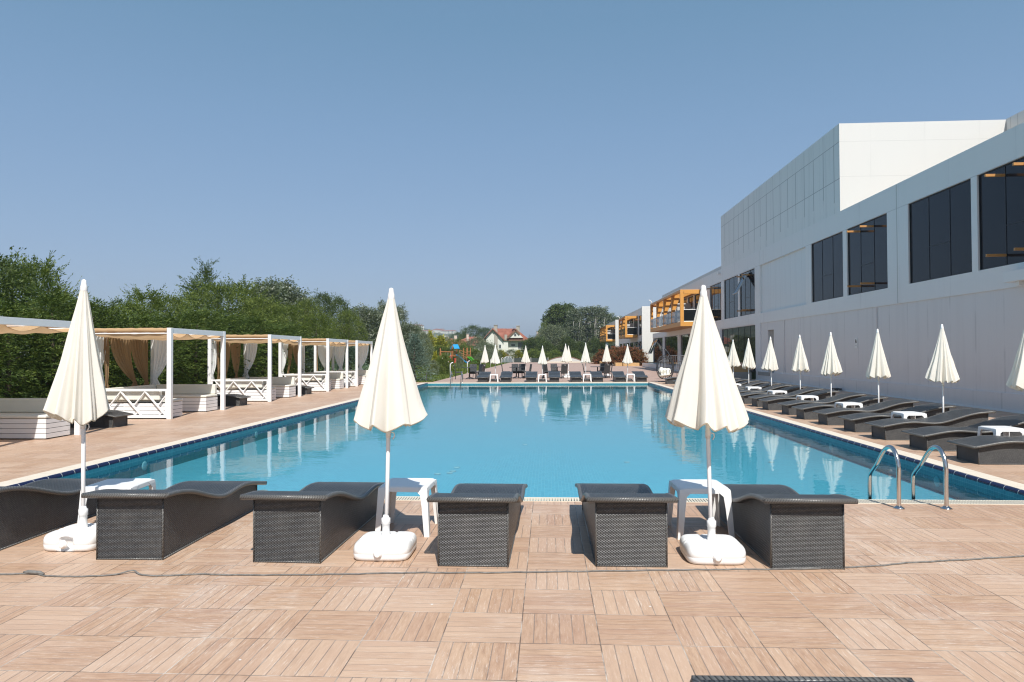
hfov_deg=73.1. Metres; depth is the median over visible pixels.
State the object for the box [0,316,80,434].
cabana
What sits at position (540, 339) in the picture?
leafy shrub
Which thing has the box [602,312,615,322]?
white poplar
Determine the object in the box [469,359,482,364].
leafy shrub
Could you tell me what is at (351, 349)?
blue spruce
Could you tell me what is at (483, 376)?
sun lounger
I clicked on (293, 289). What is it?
silver poplar
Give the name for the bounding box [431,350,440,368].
golden conifer
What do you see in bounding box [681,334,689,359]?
window
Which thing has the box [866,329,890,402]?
parasol
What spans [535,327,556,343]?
willow tree
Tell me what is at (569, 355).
parasol
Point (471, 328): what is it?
leafy tree
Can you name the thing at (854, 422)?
sun lounger
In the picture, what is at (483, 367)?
dining chair
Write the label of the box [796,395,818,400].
side table
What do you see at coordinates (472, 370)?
dining chair
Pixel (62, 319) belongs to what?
leafy tree
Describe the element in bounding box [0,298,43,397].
cypress tree
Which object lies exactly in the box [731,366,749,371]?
planter box
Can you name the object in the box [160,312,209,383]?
leafy tree
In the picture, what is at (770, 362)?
parasol
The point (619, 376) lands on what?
sun lounger
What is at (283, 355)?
cabana
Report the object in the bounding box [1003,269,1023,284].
awning box
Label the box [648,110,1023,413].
hotel building
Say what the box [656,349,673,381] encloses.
hanging chair
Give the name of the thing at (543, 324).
leafy tree
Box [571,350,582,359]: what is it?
leafy shrub
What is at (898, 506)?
pool ladder
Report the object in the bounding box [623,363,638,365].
planter box
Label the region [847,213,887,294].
window
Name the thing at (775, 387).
sun lounger
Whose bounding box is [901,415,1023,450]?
sun lounger
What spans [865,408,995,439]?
sun lounger
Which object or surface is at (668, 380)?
sun lounger
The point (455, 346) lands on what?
play tower
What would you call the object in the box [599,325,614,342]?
balcony frame
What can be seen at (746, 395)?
sun lounger
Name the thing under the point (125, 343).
cabana
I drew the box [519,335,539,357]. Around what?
leafy shrub
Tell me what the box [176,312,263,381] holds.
cypress tree
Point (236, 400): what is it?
sun lounger
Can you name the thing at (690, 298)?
window
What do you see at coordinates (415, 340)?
blue spruce
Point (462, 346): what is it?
leafy shrub
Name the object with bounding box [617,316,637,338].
balcony frame
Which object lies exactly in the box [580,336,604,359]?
leafy shrub
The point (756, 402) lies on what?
sun lounger
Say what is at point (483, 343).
grey green shrub
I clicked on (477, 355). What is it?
grey green shrub
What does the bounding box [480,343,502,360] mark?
grey green shrub
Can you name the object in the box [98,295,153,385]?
leafy tree
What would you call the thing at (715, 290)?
window
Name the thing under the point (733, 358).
parasol
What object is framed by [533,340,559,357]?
leafy shrub
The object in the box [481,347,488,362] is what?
parasol
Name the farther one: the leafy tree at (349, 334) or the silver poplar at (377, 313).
the silver poplar at (377, 313)
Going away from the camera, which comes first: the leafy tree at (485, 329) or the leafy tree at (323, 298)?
the leafy tree at (323, 298)
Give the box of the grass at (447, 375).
[411,362,505,381]
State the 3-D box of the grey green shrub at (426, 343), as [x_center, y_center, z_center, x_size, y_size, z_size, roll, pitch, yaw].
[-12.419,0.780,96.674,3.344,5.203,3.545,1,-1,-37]
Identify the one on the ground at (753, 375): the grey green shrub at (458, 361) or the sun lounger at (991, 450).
the grey green shrub at (458, 361)
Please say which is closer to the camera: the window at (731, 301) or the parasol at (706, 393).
the parasol at (706, 393)
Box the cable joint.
[23,570,44,574]
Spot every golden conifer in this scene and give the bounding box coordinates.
[427,330,434,346]
[430,334,454,360]
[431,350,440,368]
[498,349,506,361]
[513,349,522,359]
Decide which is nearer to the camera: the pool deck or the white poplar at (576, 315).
the pool deck
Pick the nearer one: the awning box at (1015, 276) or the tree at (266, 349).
the awning box at (1015, 276)
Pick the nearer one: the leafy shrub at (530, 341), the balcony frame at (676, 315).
the balcony frame at (676, 315)
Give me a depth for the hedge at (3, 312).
16.79 m
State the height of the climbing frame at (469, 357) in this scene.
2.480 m
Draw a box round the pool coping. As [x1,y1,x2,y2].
[0,382,1023,489]
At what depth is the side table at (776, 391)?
20.82 m
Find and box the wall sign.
[854,338,857,347]
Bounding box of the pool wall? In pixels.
[61,383,1023,500]
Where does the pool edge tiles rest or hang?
on the pool wall
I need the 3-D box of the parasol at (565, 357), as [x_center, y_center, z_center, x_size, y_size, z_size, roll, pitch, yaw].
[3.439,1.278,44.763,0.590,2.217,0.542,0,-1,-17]
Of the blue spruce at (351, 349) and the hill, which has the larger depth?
the hill
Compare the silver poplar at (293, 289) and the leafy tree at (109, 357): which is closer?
the leafy tree at (109, 357)
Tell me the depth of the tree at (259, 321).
30.39 m
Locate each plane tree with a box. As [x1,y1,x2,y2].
[538,302,580,344]
[551,301,586,338]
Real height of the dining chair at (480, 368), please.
0.917 m
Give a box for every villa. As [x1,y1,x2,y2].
[460,334,483,349]
[483,325,527,356]
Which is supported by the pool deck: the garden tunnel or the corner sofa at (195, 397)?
the corner sofa at (195, 397)
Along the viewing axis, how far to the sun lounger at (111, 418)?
15.20 m
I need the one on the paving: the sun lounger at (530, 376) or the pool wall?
the sun lounger at (530, 376)
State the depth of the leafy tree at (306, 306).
52.78 m
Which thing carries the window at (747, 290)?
in the hotel building
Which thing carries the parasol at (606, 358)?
on the paving
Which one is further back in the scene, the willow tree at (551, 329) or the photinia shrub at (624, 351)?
the willow tree at (551, 329)
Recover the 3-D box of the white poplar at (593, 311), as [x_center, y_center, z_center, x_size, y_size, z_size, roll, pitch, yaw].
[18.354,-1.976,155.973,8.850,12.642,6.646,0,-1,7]
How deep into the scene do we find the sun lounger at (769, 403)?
19.06 m
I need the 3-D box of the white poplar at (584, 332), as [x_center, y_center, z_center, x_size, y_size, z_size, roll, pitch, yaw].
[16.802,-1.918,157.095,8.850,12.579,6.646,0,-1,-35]
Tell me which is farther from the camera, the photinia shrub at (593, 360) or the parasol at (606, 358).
the photinia shrub at (593, 360)
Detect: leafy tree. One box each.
[0,246,69,395]
[0,251,74,397]
[1,249,88,397]
[13,286,109,386]
[34,318,120,382]
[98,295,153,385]
[108,283,183,376]
[134,288,200,380]
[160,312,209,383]
[170,275,275,371]
[194,274,293,368]
[229,317,277,365]
[235,290,290,372]
[266,300,325,337]
[266,329,318,373]
[285,295,335,363]
[298,311,348,370]
[301,288,347,365]
[317,293,357,365]
[327,306,371,369]
[446,338,467,348]
[447,332,461,339]
[458,323,488,339]
[472,327,492,339]
[537,321,546,331]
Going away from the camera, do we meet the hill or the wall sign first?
the wall sign
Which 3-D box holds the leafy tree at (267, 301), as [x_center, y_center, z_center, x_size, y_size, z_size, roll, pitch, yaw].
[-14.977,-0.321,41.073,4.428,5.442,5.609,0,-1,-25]
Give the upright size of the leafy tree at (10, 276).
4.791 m
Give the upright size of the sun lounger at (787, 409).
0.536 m
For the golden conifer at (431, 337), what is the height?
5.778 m
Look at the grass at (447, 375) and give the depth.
55.33 m
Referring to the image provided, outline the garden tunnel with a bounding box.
[502,356,513,361]
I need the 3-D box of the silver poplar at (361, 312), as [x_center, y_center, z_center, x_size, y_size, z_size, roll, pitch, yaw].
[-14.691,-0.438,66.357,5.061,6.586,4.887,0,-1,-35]
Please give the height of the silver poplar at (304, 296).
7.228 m
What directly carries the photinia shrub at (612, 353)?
in the planter box
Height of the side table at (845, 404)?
0.433 m
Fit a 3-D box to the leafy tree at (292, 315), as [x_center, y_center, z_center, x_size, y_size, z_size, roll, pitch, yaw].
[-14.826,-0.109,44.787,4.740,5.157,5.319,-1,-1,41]
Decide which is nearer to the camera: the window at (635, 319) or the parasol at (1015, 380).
the parasol at (1015, 380)
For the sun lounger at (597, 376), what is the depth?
38.67 m
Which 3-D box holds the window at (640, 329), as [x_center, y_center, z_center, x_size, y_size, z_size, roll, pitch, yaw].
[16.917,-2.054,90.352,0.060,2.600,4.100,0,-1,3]
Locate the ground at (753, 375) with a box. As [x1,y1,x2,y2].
[5,360,755,397]
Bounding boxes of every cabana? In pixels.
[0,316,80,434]
[94,328,225,418]
[208,334,301,401]
[278,338,347,391]
[314,340,372,386]
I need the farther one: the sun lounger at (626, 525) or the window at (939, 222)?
the window at (939, 222)
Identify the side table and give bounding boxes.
[77,478,155,522]
[375,478,437,536]
[626,374,634,381]
[667,479,734,539]
[745,386,761,389]
[767,390,786,393]
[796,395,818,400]
[834,402,862,407]
[891,411,926,418]
[977,426,1023,436]
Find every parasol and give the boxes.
[43,279,109,550]
[353,288,427,560]
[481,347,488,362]
[490,345,499,380]
[521,346,529,377]
[538,346,546,380]
[561,344,569,377]
[565,346,571,375]
[580,343,590,380]
[602,345,609,377]
[622,344,632,380]
[665,285,748,564]
[728,340,740,375]
[742,338,755,382]
[761,337,778,385]
[791,335,809,388]
[821,332,842,396]
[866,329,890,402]
[925,324,959,412]
[1006,330,1023,390]
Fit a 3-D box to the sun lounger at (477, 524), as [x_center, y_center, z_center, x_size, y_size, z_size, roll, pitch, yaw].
[-0.237,1.442,6.091,0.679,0.536,2.001,0,-1,4]
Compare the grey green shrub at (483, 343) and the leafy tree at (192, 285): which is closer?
the leafy tree at (192, 285)
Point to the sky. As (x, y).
(483, 163)
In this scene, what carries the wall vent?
attached to the hotel building
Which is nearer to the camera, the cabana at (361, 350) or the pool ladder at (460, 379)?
the cabana at (361, 350)
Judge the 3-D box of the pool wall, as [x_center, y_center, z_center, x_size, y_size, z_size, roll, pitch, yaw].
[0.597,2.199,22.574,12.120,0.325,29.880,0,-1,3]
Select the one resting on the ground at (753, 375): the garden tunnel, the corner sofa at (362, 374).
the garden tunnel
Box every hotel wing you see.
[605,320,618,348]
[619,306,660,361]
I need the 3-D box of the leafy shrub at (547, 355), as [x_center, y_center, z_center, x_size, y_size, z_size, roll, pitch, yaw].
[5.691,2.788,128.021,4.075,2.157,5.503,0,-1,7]
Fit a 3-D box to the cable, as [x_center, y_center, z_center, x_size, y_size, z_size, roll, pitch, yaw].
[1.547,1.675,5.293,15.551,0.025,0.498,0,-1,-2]
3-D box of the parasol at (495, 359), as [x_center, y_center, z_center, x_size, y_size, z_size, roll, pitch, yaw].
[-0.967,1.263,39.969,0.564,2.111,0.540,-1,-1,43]
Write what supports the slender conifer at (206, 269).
on the ground at (753, 375)
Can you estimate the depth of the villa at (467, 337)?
221.98 m
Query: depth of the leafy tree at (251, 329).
34.07 m
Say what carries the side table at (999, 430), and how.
on the pool deck
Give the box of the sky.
[0,0,1023,337]
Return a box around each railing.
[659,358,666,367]
[668,355,683,369]
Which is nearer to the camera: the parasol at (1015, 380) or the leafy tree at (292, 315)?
the parasol at (1015, 380)
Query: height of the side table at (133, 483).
0.433 m
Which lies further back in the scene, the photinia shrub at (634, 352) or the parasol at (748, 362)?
the photinia shrub at (634, 352)
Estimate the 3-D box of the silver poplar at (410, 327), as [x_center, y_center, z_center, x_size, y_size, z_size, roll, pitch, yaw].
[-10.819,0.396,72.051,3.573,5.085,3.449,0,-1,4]
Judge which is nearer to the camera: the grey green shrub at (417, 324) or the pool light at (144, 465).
the pool light at (144, 465)
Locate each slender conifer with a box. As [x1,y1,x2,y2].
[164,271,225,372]
[185,257,221,319]
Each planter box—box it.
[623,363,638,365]
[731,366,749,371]
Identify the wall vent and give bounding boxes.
[758,371,769,375]
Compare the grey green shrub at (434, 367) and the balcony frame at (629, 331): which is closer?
the grey green shrub at (434, 367)
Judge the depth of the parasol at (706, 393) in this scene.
5.30 m
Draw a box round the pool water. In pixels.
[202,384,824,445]
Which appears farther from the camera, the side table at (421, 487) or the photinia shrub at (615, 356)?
the photinia shrub at (615, 356)
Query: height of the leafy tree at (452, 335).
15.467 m
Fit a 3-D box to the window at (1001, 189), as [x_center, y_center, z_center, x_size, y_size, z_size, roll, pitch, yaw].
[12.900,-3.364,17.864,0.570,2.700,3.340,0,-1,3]
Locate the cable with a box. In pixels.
[0,555,1023,576]
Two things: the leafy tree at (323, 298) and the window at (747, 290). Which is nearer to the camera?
the window at (747, 290)
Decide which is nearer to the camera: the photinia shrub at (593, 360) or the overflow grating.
the overflow grating
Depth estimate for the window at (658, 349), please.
76.30 m
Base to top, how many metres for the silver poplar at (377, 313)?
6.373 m
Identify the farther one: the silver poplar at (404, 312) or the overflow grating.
the silver poplar at (404, 312)
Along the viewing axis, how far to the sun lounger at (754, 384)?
25.06 m
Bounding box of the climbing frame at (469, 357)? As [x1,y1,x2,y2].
[459,348,477,362]
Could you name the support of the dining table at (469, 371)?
on the paving
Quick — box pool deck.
[0,381,1023,681]
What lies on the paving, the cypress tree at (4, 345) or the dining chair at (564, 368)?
the dining chair at (564, 368)
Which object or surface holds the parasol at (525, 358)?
on the paving
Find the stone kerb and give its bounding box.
[547,362,593,362]
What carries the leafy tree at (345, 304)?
on the ground at (753, 375)
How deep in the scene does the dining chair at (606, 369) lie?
43.59 m
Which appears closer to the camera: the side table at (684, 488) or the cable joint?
the cable joint
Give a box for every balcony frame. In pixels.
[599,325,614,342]
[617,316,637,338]
[649,289,700,331]
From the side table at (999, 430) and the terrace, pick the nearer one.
the side table at (999, 430)
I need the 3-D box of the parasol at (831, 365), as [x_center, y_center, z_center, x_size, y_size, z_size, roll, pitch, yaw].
[8.481,0.828,18.373,0.521,2.132,0.563,0,-1,-18]
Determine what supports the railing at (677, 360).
on the terrace
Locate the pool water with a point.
(622, 408)
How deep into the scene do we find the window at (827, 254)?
30.11 m
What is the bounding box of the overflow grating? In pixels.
[384,496,1023,504]
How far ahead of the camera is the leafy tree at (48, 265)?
21.78 m
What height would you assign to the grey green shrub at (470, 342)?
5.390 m
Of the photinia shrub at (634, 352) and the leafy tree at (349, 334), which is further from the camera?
the photinia shrub at (634, 352)
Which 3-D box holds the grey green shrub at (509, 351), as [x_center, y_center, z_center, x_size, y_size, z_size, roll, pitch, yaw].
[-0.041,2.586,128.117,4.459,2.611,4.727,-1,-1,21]
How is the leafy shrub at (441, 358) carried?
on the ground at (753, 375)
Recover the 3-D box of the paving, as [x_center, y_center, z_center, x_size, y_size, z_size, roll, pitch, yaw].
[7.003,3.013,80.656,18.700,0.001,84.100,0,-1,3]
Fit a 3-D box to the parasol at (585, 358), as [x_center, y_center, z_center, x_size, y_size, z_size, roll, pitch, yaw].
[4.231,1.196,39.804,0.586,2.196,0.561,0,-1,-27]
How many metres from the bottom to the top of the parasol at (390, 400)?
2.132 m
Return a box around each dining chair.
[470,364,476,378]
[473,364,482,374]
[475,364,485,378]
[512,364,518,376]
[518,364,524,375]
[543,364,547,377]
[551,364,556,370]
[560,364,567,378]
[599,363,605,372]
[601,364,610,377]
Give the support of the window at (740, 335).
in the hotel building
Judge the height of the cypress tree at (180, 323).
3.126 m
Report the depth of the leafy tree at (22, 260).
21.31 m
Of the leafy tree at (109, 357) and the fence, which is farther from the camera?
the fence
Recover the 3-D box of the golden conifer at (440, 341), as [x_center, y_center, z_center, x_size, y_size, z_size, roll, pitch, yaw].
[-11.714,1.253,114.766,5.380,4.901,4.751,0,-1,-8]
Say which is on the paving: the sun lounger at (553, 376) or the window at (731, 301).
the sun lounger at (553, 376)
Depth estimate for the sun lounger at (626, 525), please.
5.17 m
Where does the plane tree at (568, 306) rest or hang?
on the ground at (753, 375)
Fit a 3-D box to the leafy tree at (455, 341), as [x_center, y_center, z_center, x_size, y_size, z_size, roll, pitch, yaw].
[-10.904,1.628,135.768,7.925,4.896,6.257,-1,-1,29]
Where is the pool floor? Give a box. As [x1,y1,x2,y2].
[135,426,959,499]
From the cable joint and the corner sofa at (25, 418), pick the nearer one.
the cable joint
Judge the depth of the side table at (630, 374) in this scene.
38.22 m
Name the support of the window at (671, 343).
in the hotel building
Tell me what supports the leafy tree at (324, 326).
on the ground at (753, 375)
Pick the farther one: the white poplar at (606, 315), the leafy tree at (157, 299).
the white poplar at (606, 315)
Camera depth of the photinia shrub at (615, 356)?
86.30 m
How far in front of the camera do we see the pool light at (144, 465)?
11.17 m
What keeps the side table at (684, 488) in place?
on the pool deck
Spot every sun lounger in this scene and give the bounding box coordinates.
[0,478,120,549]
[70,410,132,427]
[81,481,266,559]
[217,394,250,405]
[240,482,384,563]
[296,385,314,393]
[426,483,527,566]
[476,372,490,381]
[499,372,512,381]
[525,371,536,381]
[548,371,559,381]
[569,371,582,381]
[575,483,678,566]
[590,371,603,381]
[611,371,626,381]
[631,371,647,381]
[663,377,676,383]
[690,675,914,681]
[719,484,857,569]
[735,379,749,382]
[738,381,768,387]
[738,383,780,389]
[739,380,758,385]
[739,384,792,392]
[740,386,806,403]
[748,388,823,406]
[758,390,839,409]
[777,393,865,414]
[791,396,887,419]
[813,399,918,424]
[838,403,955,431]
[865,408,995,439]
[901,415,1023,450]
[947,435,1023,464]
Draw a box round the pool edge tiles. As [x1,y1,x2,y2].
[9,382,1023,495]
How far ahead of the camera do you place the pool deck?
4.37 m
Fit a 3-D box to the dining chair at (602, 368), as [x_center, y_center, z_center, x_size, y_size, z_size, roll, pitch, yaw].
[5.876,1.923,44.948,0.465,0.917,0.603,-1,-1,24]
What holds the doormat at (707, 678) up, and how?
on the pool deck
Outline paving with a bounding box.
[434,362,760,381]
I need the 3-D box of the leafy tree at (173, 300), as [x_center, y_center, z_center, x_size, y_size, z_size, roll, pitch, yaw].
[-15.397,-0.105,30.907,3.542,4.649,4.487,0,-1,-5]
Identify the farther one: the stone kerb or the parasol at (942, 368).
the stone kerb
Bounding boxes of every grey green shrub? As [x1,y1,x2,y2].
[410,321,428,363]
[413,328,433,364]
[427,359,440,375]
[456,351,464,368]
[459,336,499,357]
[473,352,491,362]
[474,339,493,358]
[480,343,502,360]
[505,349,520,357]
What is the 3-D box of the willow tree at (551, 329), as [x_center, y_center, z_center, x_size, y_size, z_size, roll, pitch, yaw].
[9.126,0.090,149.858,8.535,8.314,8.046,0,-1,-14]
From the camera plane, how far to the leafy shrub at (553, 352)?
129.21 m
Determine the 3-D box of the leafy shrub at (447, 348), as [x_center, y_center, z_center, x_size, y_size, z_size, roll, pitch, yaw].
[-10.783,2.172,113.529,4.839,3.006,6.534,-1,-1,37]
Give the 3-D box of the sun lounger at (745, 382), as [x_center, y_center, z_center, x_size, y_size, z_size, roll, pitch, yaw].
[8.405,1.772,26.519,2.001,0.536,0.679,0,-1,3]
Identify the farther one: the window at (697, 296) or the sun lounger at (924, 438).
the window at (697, 296)
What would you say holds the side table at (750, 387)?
on the pool deck
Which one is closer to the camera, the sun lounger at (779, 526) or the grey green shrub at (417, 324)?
the sun lounger at (779, 526)
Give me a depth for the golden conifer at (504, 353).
125.80 m
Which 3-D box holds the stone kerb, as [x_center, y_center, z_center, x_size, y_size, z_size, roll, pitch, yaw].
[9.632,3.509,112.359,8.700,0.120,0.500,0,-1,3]
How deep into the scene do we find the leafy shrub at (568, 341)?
146.72 m
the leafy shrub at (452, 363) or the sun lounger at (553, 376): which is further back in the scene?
the leafy shrub at (452, 363)
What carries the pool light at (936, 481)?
attached to the pool wall
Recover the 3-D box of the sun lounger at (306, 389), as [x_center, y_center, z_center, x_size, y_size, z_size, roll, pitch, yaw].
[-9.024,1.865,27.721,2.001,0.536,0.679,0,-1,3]
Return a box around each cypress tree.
[0,278,131,397]
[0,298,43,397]
[28,296,165,395]
[96,304,200,387]
[115,311,229,385]
[148,300,249,389]
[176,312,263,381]
[183,308,276,383]
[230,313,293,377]
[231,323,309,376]
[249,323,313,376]
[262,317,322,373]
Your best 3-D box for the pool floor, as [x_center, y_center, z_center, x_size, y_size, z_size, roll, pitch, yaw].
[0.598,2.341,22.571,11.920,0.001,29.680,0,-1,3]
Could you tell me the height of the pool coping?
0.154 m
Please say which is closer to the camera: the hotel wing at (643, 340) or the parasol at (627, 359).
the parasol at (627, 359)
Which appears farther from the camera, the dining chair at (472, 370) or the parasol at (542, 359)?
the dining chair at (472, 370)
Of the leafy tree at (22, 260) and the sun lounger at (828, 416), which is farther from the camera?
the leafy tree at (22, 260)
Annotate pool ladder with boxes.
[450,371,462,384]
[867,445,952,509]
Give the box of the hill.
[20,325,471,352]
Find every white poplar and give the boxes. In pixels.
[558,307,587,342]
[568,305,595,348]
[581,305,607,347]
[590,306,611,348]
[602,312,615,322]
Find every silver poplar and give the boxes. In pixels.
[239,275,302,324]
[258,275,314,333]
[280,288,317,337]
[344,302,379,365]
[356,307,383,365]
[372,297,405,341]
[397,302,408,339]
[401,322,425,362]
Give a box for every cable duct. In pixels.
[784,320,784,372]
[876,308,877,330]
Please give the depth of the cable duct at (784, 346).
35.51 m
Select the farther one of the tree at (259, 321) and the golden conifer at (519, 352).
the golden conifer at (519, 352)
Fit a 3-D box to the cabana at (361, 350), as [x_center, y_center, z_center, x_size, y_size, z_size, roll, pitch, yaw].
[-8.614,1.129,35.484,2.190,2.280,2.935,0,-1,3]
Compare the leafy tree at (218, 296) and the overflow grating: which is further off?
the leafy tree at (218, 296)
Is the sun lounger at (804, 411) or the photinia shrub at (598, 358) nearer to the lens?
the sun lounger at (804, 411)
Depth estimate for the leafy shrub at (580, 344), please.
145.78 m
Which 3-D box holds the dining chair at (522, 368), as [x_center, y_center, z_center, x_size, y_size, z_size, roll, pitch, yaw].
[0.562,1.940,44.668,0.465,0.917,0.603,-1,-1,26]
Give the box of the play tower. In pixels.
[439,344,466,362]
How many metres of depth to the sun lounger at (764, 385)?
23.77 m
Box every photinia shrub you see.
[591,353,596,363]
[594,349,604,363]
[606,350,616,364]
[611,348,623,365]
[617,345,634,363]
[622,346,643,365]
[632,349,648,365]
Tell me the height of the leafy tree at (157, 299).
4.684 m
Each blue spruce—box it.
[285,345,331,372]
[331,346,368,369]
[406,332,438,380]
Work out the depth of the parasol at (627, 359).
39.55 m
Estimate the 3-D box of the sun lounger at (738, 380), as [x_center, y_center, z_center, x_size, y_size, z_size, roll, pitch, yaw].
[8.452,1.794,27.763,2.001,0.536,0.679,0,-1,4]
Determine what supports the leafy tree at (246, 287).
on the ground at (753, 375)
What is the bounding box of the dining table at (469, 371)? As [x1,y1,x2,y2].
[462,367,476,378]
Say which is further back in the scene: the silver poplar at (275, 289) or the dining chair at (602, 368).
the silver poplar at (275, 289)
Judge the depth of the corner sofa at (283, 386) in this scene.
23.98 m
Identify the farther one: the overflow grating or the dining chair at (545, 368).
the dining chair at (545, 368)
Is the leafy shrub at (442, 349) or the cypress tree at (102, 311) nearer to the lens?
the cypress tree at (102, 311)
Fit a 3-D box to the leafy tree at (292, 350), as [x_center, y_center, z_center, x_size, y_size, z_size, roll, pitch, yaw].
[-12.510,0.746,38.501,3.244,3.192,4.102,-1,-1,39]
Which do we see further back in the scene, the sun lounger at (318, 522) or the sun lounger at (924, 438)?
the sun lounger at (924, 438)
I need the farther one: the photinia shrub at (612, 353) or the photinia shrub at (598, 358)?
the photinia shrub at (598, 358)
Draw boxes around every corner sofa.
[0,398,69,437]
[106,384,217,416]
[216,377,295,399]
[284,372,343,389]
[329,370,367,384]
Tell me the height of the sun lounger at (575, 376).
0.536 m
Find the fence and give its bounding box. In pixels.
[514,358,547,361]
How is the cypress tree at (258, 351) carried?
on the ground at (753, 375)
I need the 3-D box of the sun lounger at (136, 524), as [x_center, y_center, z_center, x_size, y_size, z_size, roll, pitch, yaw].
[-2.952,1.457,6.300,0.679,0.536,2.001,0,-1,2]
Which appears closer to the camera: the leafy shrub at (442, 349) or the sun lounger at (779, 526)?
the sun lounger at (779, 526)
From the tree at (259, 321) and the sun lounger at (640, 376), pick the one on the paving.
the sun lounger at (640, 376)
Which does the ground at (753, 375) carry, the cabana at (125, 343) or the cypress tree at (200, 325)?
the cypress tree at (200, 325)
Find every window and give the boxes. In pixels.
[634,317,637,334]
[639,316,641,334]
[654,338,662,362]
[665,336,677,363]
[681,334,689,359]
[689,296,692,308]
[695,294,699,308]
[707,282,720,320]
[722,325,755,370]
[725,275,737,318]
[737,268,754,315]
[812,232,842,301]
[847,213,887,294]
[909,179,971,283]
[978,157,1023,269]
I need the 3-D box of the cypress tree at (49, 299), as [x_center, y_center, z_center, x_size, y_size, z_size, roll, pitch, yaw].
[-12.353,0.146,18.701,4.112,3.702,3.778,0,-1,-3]
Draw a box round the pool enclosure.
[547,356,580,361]
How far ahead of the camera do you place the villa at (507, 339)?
165.50 m
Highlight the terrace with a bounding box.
[642,363,751,378]
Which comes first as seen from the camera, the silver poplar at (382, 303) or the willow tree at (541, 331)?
the silver poplar at (382, 303)
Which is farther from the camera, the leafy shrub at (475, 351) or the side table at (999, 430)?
the leafy shrub at (475, 351)
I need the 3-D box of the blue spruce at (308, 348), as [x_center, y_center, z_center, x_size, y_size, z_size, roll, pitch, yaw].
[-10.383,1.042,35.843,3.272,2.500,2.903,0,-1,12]
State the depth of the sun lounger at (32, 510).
6.12 m
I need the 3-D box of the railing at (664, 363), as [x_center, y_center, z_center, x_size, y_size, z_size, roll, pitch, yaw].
[9.246,1.603,42.056,0.048,1.223,1.220,-1,-1,36]
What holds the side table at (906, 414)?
on the pool deck
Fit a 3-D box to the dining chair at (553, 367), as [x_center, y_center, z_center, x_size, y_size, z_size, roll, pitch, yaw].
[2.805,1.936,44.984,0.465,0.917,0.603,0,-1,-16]
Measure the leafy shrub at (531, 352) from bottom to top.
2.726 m
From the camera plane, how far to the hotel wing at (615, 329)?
122.09 m
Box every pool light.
[142,461,146,470]
[934,476,939,486]
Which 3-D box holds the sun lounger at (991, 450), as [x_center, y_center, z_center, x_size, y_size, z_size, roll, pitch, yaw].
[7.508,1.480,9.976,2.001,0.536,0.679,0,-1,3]
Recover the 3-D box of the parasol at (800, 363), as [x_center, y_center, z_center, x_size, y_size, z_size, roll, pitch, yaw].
[8.751,0.873,20.967,0.525,2.132,0.575,-1,-1,15]
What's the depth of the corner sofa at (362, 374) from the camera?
36.11 m
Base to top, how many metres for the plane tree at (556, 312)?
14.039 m
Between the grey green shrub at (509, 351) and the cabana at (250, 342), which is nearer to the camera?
the cabana at (250, 342)
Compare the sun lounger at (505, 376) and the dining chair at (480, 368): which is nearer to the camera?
the sun lounger at (505, 376)
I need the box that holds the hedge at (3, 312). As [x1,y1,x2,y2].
[0,297,68,397]
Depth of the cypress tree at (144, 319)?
22.09 m
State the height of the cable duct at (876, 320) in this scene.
2.690 m
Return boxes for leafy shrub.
[430,344,451,361]
[435,353,454,373]
[438,346,458,362]
[438,355,455,370]
[454,342,474,362]
[460,348,483,362]
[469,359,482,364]
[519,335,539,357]
[527,348,546,357]
[531,335,545,349]
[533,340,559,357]
[534,350,551,359]
[547,349,562,359]
[554,335,580,358]
[569,340,593,356]
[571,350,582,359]
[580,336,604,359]
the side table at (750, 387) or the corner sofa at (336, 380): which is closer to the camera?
the side table at (750, 387)
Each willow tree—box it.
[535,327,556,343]
[539,323,569,352]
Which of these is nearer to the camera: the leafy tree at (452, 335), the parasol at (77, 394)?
the parasol at (77, 394)
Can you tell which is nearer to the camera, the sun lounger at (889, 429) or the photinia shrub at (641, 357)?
the sun lounger at (889, 429)

